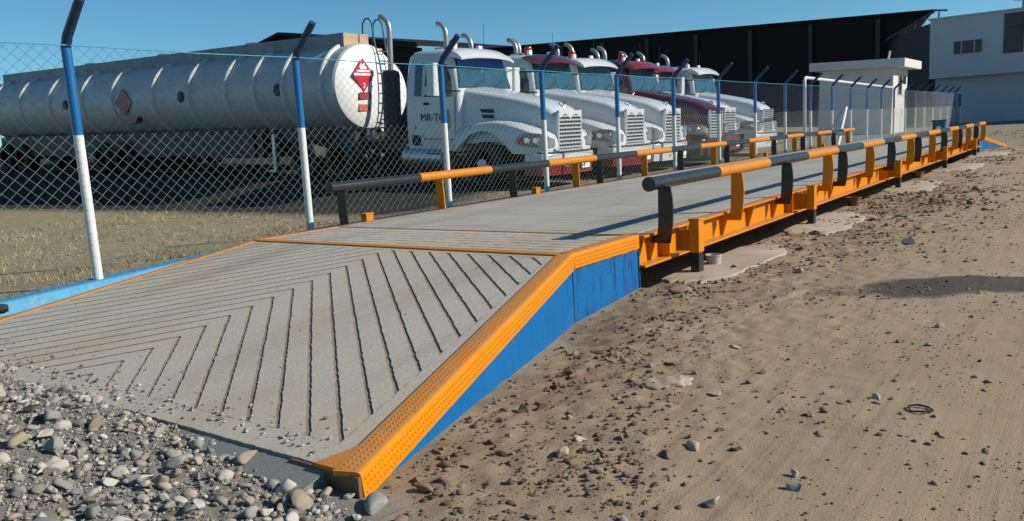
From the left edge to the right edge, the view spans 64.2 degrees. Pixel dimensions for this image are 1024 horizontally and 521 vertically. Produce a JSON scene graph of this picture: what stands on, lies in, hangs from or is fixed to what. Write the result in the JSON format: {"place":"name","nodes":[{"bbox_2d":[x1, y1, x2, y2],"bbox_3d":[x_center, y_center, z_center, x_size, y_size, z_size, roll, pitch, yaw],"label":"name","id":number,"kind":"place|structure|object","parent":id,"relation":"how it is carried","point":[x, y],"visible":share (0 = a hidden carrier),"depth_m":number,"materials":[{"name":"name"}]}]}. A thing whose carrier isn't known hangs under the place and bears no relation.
{"place":"outdoors","nodes":[
{"label":"outdoors","id":0,"kind":"place"},
{"bbox_2d":[0,149,789,296],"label":"dry grass","id":1,"kind":"structure","parent":0,"point":[86,267],"depth_m":12.65,"materials":[{"name":"plant"}]},
{"bbox_2d":[0,120,1023,520],"bbox_3d":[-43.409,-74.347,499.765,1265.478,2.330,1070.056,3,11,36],"label":"ground","id":2,"kind":"structure","parent":0,"point":[756,482],"depth_m":4.12,"materials":[{"name":"sand"}]},
{"bbox_2d":[0,304,8,313],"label":"black hose","id":3,"kind":"object","parent":2,"relation":"on","point":[4,308],"visible":1,"depth_m":5.92,"materials":[{"name":"rubber"}]},
{"bbox_2d":[0,341,369,520],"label":"gravel bed","id":4,"kind":"object","parent":2,"relation":"on","point":[251,512],"visible":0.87,"depth_m":3.11,"materials":[{"name":"gravel"}]},
{"bbox_2d":[0,384,5,397],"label":"cobble","id":5,"kind":"object","parent":4,"relation":"on","point":[2,393],"visible":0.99,"depth_m":3.96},
{"bbox_2d":[0,452,10,463],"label":"cobble","id":6,"kind":"object","parent":4,"relation":"on","point":[4,457],"visible":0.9,"depth_m":3.22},
{"bbox_2d":[3,365,17,372],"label":"cobble","id":7,"kind":"object","parent":4,"relation":"on","point":[9,369],"visible":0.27,"depth_m":4.56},
{"bbox_2d":[7,464,18,470],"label":"cobble","id":8,"kind":"object","parent":4,"relation":"on","point":[11,467],"visible":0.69,"depth_m":3.14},
{"bbox_2d":[8,426,19,433],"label":"cobble","id":9,"kind":"object","parent":4,"relation":"on","point":[14,429],"visible":1,"depth_m":3.49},
{"bbox_2d":[10,490,24,497],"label":"cobble","id":10,"kind":"object","parent":4,"relation":"on","point":[15,494],"visible":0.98,"depth_m":2.91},
{"bbox_2d":[7,431,28,448],"bbox_3d":[-2.037,0.742,3.365,0.075,0.046,0.081,-11,22,-21],"label":"cobble","id":11,"kind":"object","parent":4,"relation":"on","point":[18,438],"visible":0.99,"depth_m":3.36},
{"bbox_2d":[22,404,42,411],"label":"cobble","id":12,"kind":"object","parent":4,"relation":"on","point":[31,408],"visible":1,"depth_m":3.72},
{"bbox_2d":[28,413,37,423],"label":"cobble","id":13,"kind":"object","parent":4,"relation":"on","point":[33,417],"visible":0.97,"depth_m":3.61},
{"bbox_2d":[37,409,51,417],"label":"cobble","id":14,"kind":"object","parent":4,"relation":"on","point":[40,414],"visible":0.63,"depth_m":3.64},
{"bbox_2d":[37,428,53,436],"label":"cobble","id":15,"kind":"object","parent":4,"relation":"on","point":[46,432],"visible":1,"depth_m":3.42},
{"bbox_2d":[32,517,59,520],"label":"cobble","id":16,"kind":"object","parent":4,"relation":"on","point":[46,519],"visible":1,"depth_m":2.65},
{"bbox_2d":[42,400,50,407],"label":"cobble","id":17,"kind":"object","parent":4,"relation":"on","point":[45,403],"visible":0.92,"depth_m":3.79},
{"bbox_2d":[36,456,61,470],"bbox_3d":[-1.801,0.792,3.174,0.100,0.053,0.053,-7,10,-23],"label":"cobble","id":18,"kind":"object","parent":4,"relation":"on","point":[51,460],"visible":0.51,"depth_m":3.17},
{"bbox_2d":[44,409,60,421],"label":"cobble","id":19,"kind":"object","parent":4,"relation":"on","point":[51,415],"visible":0.91,"depth_m":3.58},
{"bbox_2d":[42,436,63,452],"bbox_3d":[-1.859,0.748,3.315,0.092,0.071,0.054,2,10,28],"label":"cobble","id":20,"kind":"object","parent":4,"relation":"on","point":[53,443],"visible":0.94,"depth_m":3.30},
{"bbox_2d":[48,385,60,392],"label":"cobble","id":21,"kind":"object","parent":4,"relation":"on","point":[54,388],"visible":0.88,"depth_m":4.05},
{"bbox_2d":[49,396,61,402],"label":"cobble","id":22,"kind":"object","parent":4,"relation":"on","point":[56,399],"visible":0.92,"depth_m":3.85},
{"bbox_2d":[42,459,69,475],"bbox_3d":[-1.733,0.801,3.113,0.045,0.073,0.093,2,10,32],"label":"cobble","id":23,"kind":"object","parent":4,"relation":"on","point":[60,467],"visible":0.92,"depth_m":3.10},
{"bbox_2d":[52,419,71,430],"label":"cobble","id":24,"kind":"object","parent":4,"relation":"on","point":[61,425],"visible":0.98,"depth_m":3.50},
{"bbox_2d":[52,479,72,489],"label":"cobble","id":25,"kind":"object","parent":4,"relation":"on","point":[60,483],"visible":1,"depth_m":2.97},
{"bbox_2d":[56,383,72,392],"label":"cobble","id":26,"kind":"object","parent":4,"relation":"on","point":[67,388],"visible":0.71,"depth_m":4.03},
{"bbox_2d":[61,401,74,407],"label":"cobble","id":27,"kind":"object","parent":4,"relation":"on","point":[68,405],"visible":1,"depth_m":3.78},
{"bbox_2d":[61,455,76,461],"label":"cobble","id":28,"kind":"object","parent":4,"relation":"on","point":[70,458],"visible":0.77,"depth_m":3.21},
{"bbox_2d":[72,418,86,426],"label":"cobble","id":29,"kind":"object","parent":4,"relation":"on","point":[80,422],"visible":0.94,"depth_m":3.54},
{"bbox_2d":[74,457,87,462],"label":"cobble","id":30,"kind":"object","parent":4,"relation":"on","point":[81,459],"visible":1,"depth_m":3.20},
{"bbox_2d":[77,395,89,402],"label":"cobble","id":31,"kind":"object","parent":4,"relation":"on","point":[80,398],"visible":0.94,"depth_m":3.85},
{"bbox_2d":[84,505,101,518],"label":"cobble","id":32,"kind":"object","parent":4,"relation":"on","point":[91,512],"visible":1,"depth_m":2.73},
{"bbox_2d":[88,415,105,427],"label":"cobble","id":33,"kind":"object","parent":4,"relation":"on","point":[98,420],"visible":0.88,"depth_m":3.54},
{"bbox_2d":[92,395,102,402],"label":"cobble","id":34,"kind":"object","parent":4,"relation":"on","point":[97,398],"visible":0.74,"depth_m":3.87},
{"bbox_2d":[102,478,118,485],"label":"cobble","id":35,"kind":"object","parent":4,"relation":"on","point":[109,481],"visible":1,"depth_m":3.00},
{"bbox_2d":[104,498,123,506],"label":"cobble","id":36,"kind":"object","parent":4,"relation":"on","point":[114,502],"visible":0.98,"depth_m":2.82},
{"bbox_2d":[118,414,126,422],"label":"cobble","id":37,"kind":"object","parent":4,"relation":"on","point":[122,419],"visible":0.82,"depth_m":3.58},
{"bbox_2d":[112,516,133,520],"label":"cobble","id":38,"kind":"object","parent":4,"relation":"on","point":[120,518],"visible":1,"depth_m":2.71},
{"bbox_2d":[117,450,130,459],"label":"cobble","id":39,"kind":"object","parent":4,"relation":"on","point":[123,453],"visible":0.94,"depth_m":3.23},
{"bbox_2d":[131,448,142,460],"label":"cobble","id":40,"kind":"object","parent":4,"relation":"on","point":[136,454],"visible":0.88,"depth_m":3.22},
{"bbox_2d":[136,494,149,502],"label":"cobble","id":41,"kind":"object","parent":4,"relation":"on","point":[144,498],"visible":1,"depth_m":2.89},
{"bbox_2d":[139,511,150,517],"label":"cobble","id":42,"kind":"object","parent":4,"relation":"on","point":[146,514],"visible":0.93,"depth_m":2.77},
{"bbox_2d":[136,475,154,483],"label":"cobble","id":43,"kind":"object","parent":4,"relation":"on","point":[140,478],"visible":0.99,"depth_m":2.99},
{"bbox_2d":[151,475,168,486],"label":"cobble","id":44,"kind":"object","parent":4,"relation":"on","point":[159,479],"visible":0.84,"depth_m":2.97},
{"bbox_2d":[158,493,168,500],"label":"cobble","id":45,"kind":"object","parent":4,"relation":"on","point":[162,496],"visible":0.99,"depth_m":2.88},
{"bbox_2d":[162,499,176,508],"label":"cobble","id":46,"kind":"object","parent":4,"relation":"on","point":[170,503],"visible":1,"depth_m":2.83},
{"bbox_2d":[161,455,187,468],"bbox_3d":[-1.297,0.774,3.130,0.109,0.051,0.078,-11,19,8],"label":"cobble","id":47,"kind":"object","parent":4,"relation":"on","point":[175,462],"visible":0.98,"depth_m":3.10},
{"bbox_2d":[181,502,195,513],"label":"cobble","id":48,"kind":"object","parent":4,"relation":"on","point":[187,509],"visible":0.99,"depth_m":2.78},
{"bbox_2d":[182,488,195,498],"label":"cobble","id":49,"kind":"object","parent":4,"relation":"on","point":[190,493],"visible":1,"depth_m":2.88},
{"bbox_2d":[188,439,202,450],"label":"cobble","id":50,"kind":"object","parent":4,"relation":"on","point":[195,444],"visible":0.94,"depth_m":3.29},
{"bbox_2d":[188,456,202,464],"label":"cobble","id":51,"kind":"object","parent":4,"relation":"on","point":[196,460],"visible":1,"depth_m":3.16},
{"bbox_2d":[191,471,199,479],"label":"cobble","id":52,"kind":"object","parent":4,"relation":"on","point":[196,474],"visible":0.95,"depth_m":3.06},
{"bbox_2d":[212,488,230,496],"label":"cobble","id":53,"kind":"object","parent":4,"relation":"on","point":[225,492],"visible":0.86,"depth_m":2.88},
{"bbox_2d":[217,454,228,461],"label":"cobble","id":54,"kind":"object","parent":4,"relation":"on","point":[222,458],"visible":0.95,"depth_m":3.19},
{"bbox_2d":[217,469,233,480],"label":"cobble","id":55,"kind":"object","parent":4,"relation":"on","point":[228,474],"visible":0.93,"depth_m":3.02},
{"bbox_2d":[234,450,257,463],"bbox_3d":[-1.031,0.763,3.177,0.069,0.038,0.098,3,11,33],"label":"cobble","id":56,"kind":"object","parent":4,"relation":"on","point":[244,457],"visible":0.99,"depth_m":3.16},
{"bbox_2d":[244,495,254,505],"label":"cobble","id":57,"kind":"object","parent":4,"relation":"on","point":[249,500],"visible":1,"depth_m":2.81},
{"bbox_2d":[262,492,271,499],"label":"cobble","id":58,"kind":"object","parent":4,"relation":"on","point":[267,495],"visible":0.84,"depth_m":2.89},
{"bbox_2d":[275,479,296,493],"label":"cobble","id":59,"kind":"object","parent":4,"relation":"on","point":[285,486],"visible":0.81,"depth_m":2.92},
{"bbox_2d":[290,489,313,511],"bbox_3d":[-0.725,0.829,2.829,0.094,0.045,0.108,20,14,-28],"label":"cobble","id":60,"kind":"object","parent":4,"relation":"on","point":[301,499],"visible":0.9,"depth_m":2.81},
{"bbox_2d":[320,487,331,496],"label":"cobble","id":61,"kind":"object","parent":4,"relation":"on","point":[326,491],"visible":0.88,"depth_m":2.88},
{"bbox_2d":[0,18,387,172],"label":"tanker trailer","id":62,"kind":"object","parent":2,"relation":"on","point":[347,46],"visible":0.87,"depth_m":24.05,"materials":[{"name":"paint"}]},
{"bbox_2d":[88,48,405,165],"bbox_3d":[-11.668,-5.495,30.786,19.171,3.760,2.502,5,12,35],"label":"tanker trailer","id":63,"kind":"object","parent":2,"relation":"on","point":[208,159],"visible":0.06,"depth_m":26.06,"materials":[{"name":"paint"}]},
{"bbox_2d":[0,226,640,498],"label":"approach ramp","id":64,"kind":"structure","parent":2,"relation":"on","point":[384,378],"depth_m":4.72,"materials":[{"name":"concrete"}]},
{"bbox_2d":[5,181,711,409],"bbox_3d":[0.790,-0.453,9.180,3.097,0.308,11.850,3,11,36],"label":"scattered grit","id":65,"kind":"object","parent":64,"relation":"on","point":[190,309],"visible":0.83,"depth_m":4.55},
{"bbox_2d":[342,492,354,499],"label":"stone","id":66,"kind":"object","parent":2,"relation":"on","point":[350,495],"visible":1,"depth_m":2.87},
{"bbox_2d":[351,514,360,520],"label":"cobble","id":67,"kind":"object","parent":2,"relation":"on","point":[356,517],"visible":1,"depth_m":2.72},
{"bbox_2d":[364,491,387,515],"bbox_3d":[-0.468,0.843,2.812,0.078,0.071,0.122,12,1,-7],"label":"stone","id":68,"kind":"object","parent":2,"relation":"on","point":[376,502],"visible":0.98,"depth_m":2.79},
{"bbox_2d":[258,32,505,136],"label":"shed","id":69,"kind":"structure","parent":2,"relation":"on","point":[404,50],"depth_m":95.94,"materials":[{"name":"metal"}]},
{"bbox_2d":[394,514,407,520],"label":"clod","id":70,"kind":"object","parent":2,"relation":"on","point":[401,517],"visible":1,"depth_m":2.69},
{"bbox_2d":[415,482,433,491],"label":"clod","id":71,"kind":"object","parent":2,"relation":"on","point":[423,487],"visible":1,"depth_m":2.95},
{"bbox_2d":[291,14,592,187],"bbox_3d":[-1.924,-3.910,19.795,8.218,3.892,2.980,7,13,35],"label":"semi truck","id":72,"kind":"object","parent":2,"relation":"on","point":[478,56],"visible":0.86,"depth_m":18.39,"materials":[{"name":"metal"}]},
{"bbox_2d":[0,137,883,315],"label":"wall","id":73,"kind":"structure","parent":2,"relation":"on","point":[19,303],"depth_m":7.20,"materials":[{"name":"paint"}]},
{"bbox_2d":[0,0,961,299],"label":"chain link fence","id":74,"kind":"object","parent":2,"relation":"on","point":[82,170],"visible":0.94,"depth_m":9.95,"materials":[{"name":"metal"}]},
{"bbox_2d":[837,106,847,144],"bbox_3d":[10.637,-4.332,26.301,0.086,1.264,3.123,1,10,26],"label":"leaning pole","id":75,"kind":"object","parent":74,"relation":"attached to","point":[842,126],"visible":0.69,"depth_m":26.30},
{"bbox_2d":[507,477,516,484],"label":"clod","id":76,"kind":"object","parent":2,"relation":"on","point":[512,480],"visible":1,"depth_m":2.97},
{"bbox_2d":[380,33,651,176],"bbox_3d":[-0.148,-4.293,22.259,8.218,3.700,2.980,7,13,35],"label":"semi truck","id":77,"kind":"object","parent":2,"relation":"on","point":[527,60],"visible":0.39,"depth_m":20.33,"materials":[{"name":"metal"}]},
{"bbox_2d":[557,445,568,457],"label":"stone","id":78,"kind":"object","parent":2,"relation":"on","point":[563,451],"visible":1,"depth_m":3.19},
{"bbox_2d":[573,434,586,441],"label":"stone","id":79,"kind":"object","parent":2,"relation":"on","point":[576,438],"visible":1,"depth_m":3.33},
{"bbox_2d":[512,38,686,170],"bbox_3d":[1.129,-4.636,24.018,8.218,3.700,2.980,7,13,35],"label":"semi truck","id":80,"kind":"object","parent":2,"relation":"on","point":[591,67],"visible":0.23,"depth_m":22.22,"materials":[{"name":"metal"}]},
{"bbox_2d":[564,43,727,164],"bbox_3d":[2.782,-5.027,25.956,8.218,3.700,2.980,7,13,35],"label":"semi truck","id":81,"kind":"object","parent":2,"relation":"on","point":[637,67],"visible":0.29,"depth_m":24.04,"materials":[{"name":"metal"}]},
{"bbox_2d":[413,212,889,503],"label":"lumpy clods","id":82,"kind":"object","parent":2,"relation":"on","point":[667,454],"visible":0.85,"depth_m":3.75,"materials":[{"name":"soil"}]},
{"bbox_2d":[325,121,985,287],"bbox_3d":[6.003,-1.827,16.364,4.012,1.276,22.112,3,11,36],"label":"truck scale","id":83,"kind":"object","parent":2,"relation":"on","point":[680,218],"visible":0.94,"depth_m":9.65,"materials":[{"name":"concrete"}]},
{"bbox_2d":[632,375,693,389],"bbox_3d":[0.743,0.617,3.997,0.313,0.079,0.131,-6,11,-2],"label":"broken slab","id":84,"kind":"object","parent":2,"relation":"on","point":[682,381],"depth_m":3.97,"materials":[{"name":"concrete"}]},
{"bbox_2d":[590,48,739,156],"bbox_3d":[3.831,-5.489,28.420,8.218,3.700,2.980,7,13,35],"label":"semi truck","id":85,"kind":"object","parent":2,"relation":"on","point":[668,71],"visible":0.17,"depth_m":26.84,"materials":[{"name":"metal"}]},
{"bbox_2d":[668,284,691,293],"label":"clod","id":86,"kind":"object","parent":2,"relation":"on","point":[679,289],"visible":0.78,"depth_m":6.20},
{"bbox_2d":[686,440,699,451],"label":"stone","id":87,"kind":"object","parent":2,"relation":"on","point":[693,445],"visible":0.97,"depth_m":3.19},
{"bbox_2d":[693,335,705,341],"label":"clod","id":88,"kind":"object","parent":2,"relation":"on","point":[699,338],"visible":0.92,"depth_m":4.81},
{"bbox_2d":[383,182,1023,520],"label":"loose clods","id":89,"kind":"object","parent":2,"relation":"on","point":[588,477],"visible":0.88,"depth_m":3.58,"materials":[{"name":"soil"}]},
{"bbox_2d":[387,178,1023,520],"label":"sand crumbs","id":90,"kind":"object","parent":2,"relation":"on","point":[824,493],"visible":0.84,"depth_m":4.52,"materials":[{"name":"soil"}]},
{"bbox_2d":[636,52,776,154],"bbox_3d":[5.683,-5.875,30.378,8.218,3.700,2.980,7,13,35],"label":"semi truck","id":91,"kind":"object","parent":2,"relation":"on","point":[703,76],"visible":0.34,"depth_m":28.46,"materials":[{"name":"metal"}]},
{"bbox_2d":[485,9,934,122],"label":"warehouse","id":92,"kind":"structure","parent":2,"relation":"on","point":[783,51],"depth_m":63.90,"materials":[{"name":"black metal"}]},
{"bbox_2d":[702,496,719,504],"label":"stone","id":93,"kind":"object","parent":2,"relation":"on","point":[713,501],"visible":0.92,"depth_m":2.71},
{"bbox_2d":[711,389,720,395],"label":"stone","id":94,"kind":"object","parent":2,"relation":"on","point":[717,392],"visible":1,"depth_m":3.79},
{"bbox_2d":[661,244,787,283],"bbox_3d":[2.026,0.048,7.374,0.542,0.096,2.128,3,11,36],"label":"concrete footing","id":95,"kind":"object","parent":2,"relation":"on","point":[747,257],"visible":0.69,"depth_m":7.18,"materials":[{"name":"concrete"}]},
{"bbox_2d":[705,253,721,263],"bbox_3d":[1.798,-0.002,7.285,0.146,0.105,0.147,3,11,36],"label":"ribbed bucket","id":96,"kind":"object","parent":95,"relation":"on","point":[713,258],"visible":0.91,"depth_m":7.24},
{"bbox_2d":[786,482,800,491],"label":"stone","id":97,"kind":"object","parent":2,"relation":"on","point":[794,486],"visible":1,"depth_m":2.78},
{"bbox_2d":[790,469,798,476],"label":"stone","id":98,"kind":"object","parent":2,"relation":"on","point":[794,473],"visible":1,"depth_m":2.88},
{"bbox_2d":[783,212,867,234],"bbox_3d":[3.831,-0.422,9.765,0.655,0.096,2.167,3,11,36],"label":"concrete footing","id":99,"kind":"object","parent":2,"relation":"on","point":[825,227],"visible":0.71,"depth_m":9.51,"materials":[{"name":"concrete"}]},
{"bbox_2d":[846,196,861,205],"bbox_3d":[4.787,-0.824,11.436,0.208,0.130,0.210,3,11,36],"label":"brown bucket","id":100,"kind":"object","parent":2,"relation":"on","point":[853,200],"visible":0.98,"depth_m":11.37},
{"bbox_2d":[809,51,921,134],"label":"guard booth","id":101,"kind":"object","parent":2,"relation":"on","point":[884,71],"visible":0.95,"depth_m":41.61,"materials":[{"name":"paint"}]},
{"bbox_2d":[803,76,893,147],"bbox_3d":[13.964,-5.946,32.824,0.104,2.410,19.092,2,10,32],"label":"conduit pipe","id":102,"kind":"object","parent":101,"relation":"attached to","point":[826,80],"visible":0.8,"depth_m":25.59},
{"bbox_2d":[897,74,901,95],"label":"window","id":103,"kind":"structure","parent":101,"relation":"in","point":[899,76],"depth_m":41.70,"materials":[{"name":"glass"}]},
{"bbox_2d":[901,75,905,95],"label":"window","id":104,"kind":"structure","parent":101,"relation":"in","point":[903,76],"depth_m":42.57,"materials":[{"name":"paint"}]},
{"bbox_2d":[872,393,880,399],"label":"stone","id":105,"kind":"object","parent":2,"relation":"on","point":[875,396],"visible":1,"depth_m":3.63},
{"bbox_2d":[901,238,915,244],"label":"stone","id":106,"kind":"object","parent":2,"relation":"on","point":[906,241],"visible":0.98,"depth_m":7.83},
{"bbox_2d":[882,180,941,192],"bbox_3d":[6.866,-1.228,13.888,0.724,0.096,2.511,3,11,36],"label":"concrete footing","id":107,"kind":"object","parent":2,"relation":"on","point":[906,186],"visible":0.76,"depth_m":13.60,"materials":[{"name":"concrete"}]},
{"bbox_2d":[912,171,924,177],"bbox_3d":[7.763,-1.634,15.622,0.229,0.130,0.231,3,11,36],"label":"brown bucket","id":108,"kind":"object","parent":2,"relation":"on","point":[917,174],"visible":0.98,"depth_m":15.55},
{"bbox_2d":[907,404,933,412],"bbox_3d":[1.734,0.628,3.466,0.103,0.016,0.101,3,11,36],"label":"rubber ring","id":109,"kind":"object","parent":2,"relation":"on","point":[921,405],"visible":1,"depth_m":3.46,"materials":[{"name":"black rubber"}]},
{"bbox_2d":[859,136,1006,159],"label":"approach ramp","id":110,"kind":"structure","parent":2,"relation":"on","point":[987,143],"depth_m":24.96,"materials":[{"name":"metal"}]},
{"bbox_2d":[928,197,941,204],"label":"clod","id":111,"kind":"object","parent":2,"relation":"on","point":[934,201],"visible":0.94,"depth_m":11.03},
{"bbox_2d":[847,130,1023,237],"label":"spoil clods","id":112,"kind":"object","parent":2,"relation":"on","point":[941,195],"visible":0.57,"depth_m":12.12,"materials":[{"name":"soil"}]},
{"bbox_2d":[931,119,947,135],"bbox_3d":[19.158,-5.948,36.596,0.600,0.700,0.600,3,11,36],"label":"plastic tub","id":113,"kind":"object","parent":2,"relation":"on","point":[938,124],"visible":0.76,"depth_m":36.38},
{"bbox_2d":[934,323,944,327],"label":"stone","id":114,"kind":"object","parent":2,"relation":"on","point":[939,325],"visible":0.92,"depth_m":4.77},
{"bbox_2d":[887,1,1023,123],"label":"office building","id":115,"kind":"structure","parent":2,"relation":"on","point":[978,58],"depth_m":51.58,"materials":[{"name":"paint"}]},
{"bbox_2d":[953,38,982,55],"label":"window","id":116,"kind":"structure","parent":115,"relation":"in","point":[969,46],"depth_m":51.14,"materials":[{"name":"glass"}]},
{"bbox_2d":[1003,11,1023,52],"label":"window","id":117,"kind":"structure","parent":115,"relation":"in","point":[1013,41],"depth_m":49.44,"materials":[{"name":"glass"}]},
{"bbox_2d":[930,163,985,171],"bbox_3d":[9.846,-2.016,17.908,0.825,0.096,3.048,3,11,36],"label":"concrete footing","id":118,"kind":"object","parent":2,"relation":"on","point":[959,166],"visible":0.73,"depth_m":17.63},
{"bbox_2d":[967,152,1010,157],"bbox_3d":[12.947,-2.839,22.113,0.904,0.096,2.496,3,11,36],"label":"concrete footing","id":119,"kind":"object","parent":2,"relation":"on","point":[984,154],"visible":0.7,"depth_m":21.84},
{"bbox_2d":[0,0,1023,147],"label":"sky","id":120,"kind":"structure","parent":0,"point":[165,25],"materials":[{"name":"blue"}]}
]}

